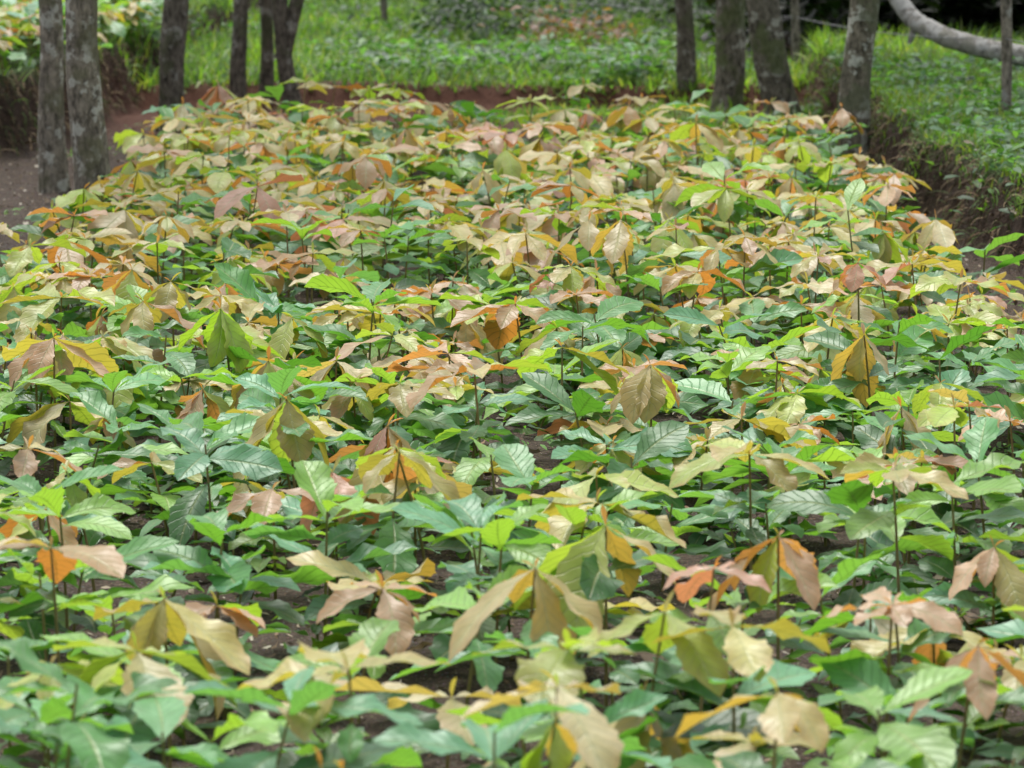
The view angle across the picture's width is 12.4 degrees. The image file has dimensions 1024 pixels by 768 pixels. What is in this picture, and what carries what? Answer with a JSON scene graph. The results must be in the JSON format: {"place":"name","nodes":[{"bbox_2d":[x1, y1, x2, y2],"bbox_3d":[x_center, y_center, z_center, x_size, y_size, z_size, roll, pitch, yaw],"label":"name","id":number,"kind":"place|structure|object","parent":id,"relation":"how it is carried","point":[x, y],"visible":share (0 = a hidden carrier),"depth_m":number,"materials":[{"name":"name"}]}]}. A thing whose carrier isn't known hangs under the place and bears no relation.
{"place":"outdoors","nodes":[
{"label":"outdoors","id":0,"kind":"place"},
{"bbox_2d":[0,0,1023,767],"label":"ground","id":1,"kind":"structure","parent":0,"point":[488,100],"depth_m":10.67,"materials":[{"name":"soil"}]},
{"bbox_2d":[37,0,70,193],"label":"tree","id":2,"kind":"object","parent":1,"relation":"on","point":[53,174],"visible":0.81,"depth_m":17.96,"materials":[{"name":"grey plant"}]},
{"bbox_2d":[0,0,163,76],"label":"terrace seedlings","id":3,"kind":"object","parent":1,"relation":"on","point":[19,23],"visible":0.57,"depth_m":22.61,"materials":[{"name":"green plant"}]},
{"bbox_2d":[65,0,111,229],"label":"tree","id":4,"kind":"object","parent":1,"relation":"on","point":[89,142],"visible":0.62,"depth_m":16.44,"materials":[{"name":"grey plant"}]},
{"bbox_2d":[155,0,188,131],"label":"tree","id":5,"kind":"object","parent":1,"relation":"on","point":[174,22],"visible":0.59,"depth_m":21.16,"materials":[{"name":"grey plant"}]},
{"bbox_2d":[229,0,247,113],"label":"tree","id":6,"kind":"object","parent":1,"relation":"on","point":[237,76],"visible":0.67,"depth_m":22.80,"materials":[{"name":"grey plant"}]},
{"bbox_2d":[259,0,274,103],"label":"tree","id":7,"kind":"object","parent":1,"relation":"on","point":[266,78],"visible":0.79,"depth_m":23.07,"materials":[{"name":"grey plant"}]},
{"bbox_2d":[271,0,303,112],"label":"tree","id":8,"kind":"object","parent":1,"relation":"on","point":[286,18],"visible":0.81,"depth_m":22.80,"materials":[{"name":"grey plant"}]},
{"bbox_2d":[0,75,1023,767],"bbox_3d":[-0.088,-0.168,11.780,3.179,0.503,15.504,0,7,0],"label":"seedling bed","id":9,"kind":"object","parent":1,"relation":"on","point":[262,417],"visible":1,"depth_m":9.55,"materials":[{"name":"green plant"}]},
{"bbox_2d":[0,7,1023,282],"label":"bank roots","id":10,"kind":"object","parent":1,"relation":"on","point":[824,103],"visible":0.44,"depth_m":18.55,"materials":[{"name":"brown soil"}]},
{"bbox_2d":[0,79,1023,767],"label":"ground weeds","id":11,"kind":"object","parent":1,"relation":"on","point":[816,759],"visible":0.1,"depth_m":10.63,"materials":[{"name":"green plant"}]},
{"bbox_2d":[477,4,664,48],"bbox_3d":[0.332,-1.972,26.282,1.059,0.296,1.435,0,7,0],"label":"dry fern","id":12,"kind":"object","parent":1,"relation":"on","point":[596,23],"visible":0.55,"depth_m":26.02,"materials":[{"name":"brown leaf"}]},
{"bbox_2d":[188,0,1023,245],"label":"broadleaf weeds","id":13,"kind":"object","parent":1,"relation":"on","point":[466,7],"visible":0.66,"depth_m":24.22,"materials":[{"name":"green plant"}]},
{"bbox_2d":[674,0,696,91],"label":"tree","id":14,"kind":"object","parent":1,"relation":"on","point":[686,65],"visible":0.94,"depth_m":23.14,"materials":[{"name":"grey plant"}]},
{"bbox_2d":[380,0,1023,112],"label":"wire fence","id":15,"kind":"object","parent":1,"relation":"on","point":[1006,51],"visible":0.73,"depth_m":18.43,"materials":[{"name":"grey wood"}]},
{"bbox_2d":[708,0,745,118],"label":"tree","id":16,"kind":"object","parent":1,"relation":"on","point":[730,49],"visible":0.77,"depth_m":22.43,"materials":[{"name":"grey plant"}]},
{"bbox_2d":[747,0,801,115],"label":"tree","id":17,"kind":"object","parent":1,"relation":"on","point":[770,59],"visible":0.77,"depth_m":22.04,"materials":[{"name":"grey plant"}]},
{"bbox_2d":[657,0,1023,64],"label":"undergrowth","id":18,"kind":"object","parent":1,"relation":"on","point":[974,13],"visible":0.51,"depth_m":25.15,"materials":[{"name":"green plant"}]},
{"bbox_2d":[838,0,879,173],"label":"tree","id":19,"kind":"object","parent":1,"relation":"on","point":[854,89],"visible":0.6,"depth_m":19.01,"materials":[{"name":"grey plant"}]},
{"bbox_2d":[888,0,1023,66],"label":"fallen branch","id":20,"kind":"object","parent":1,"relation":"on","point":[913,18],"visible":0.88,"depth_m":21.34,"materials":[{"name":"grey wood"}]},
{"bbox_2d":[0,0,1023,218],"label":"grass","id":21,"kind":"structure","parent":0,"point":[209,58],"depth_m":23.38,"materials":[{"name":"green plant"}]}
]}

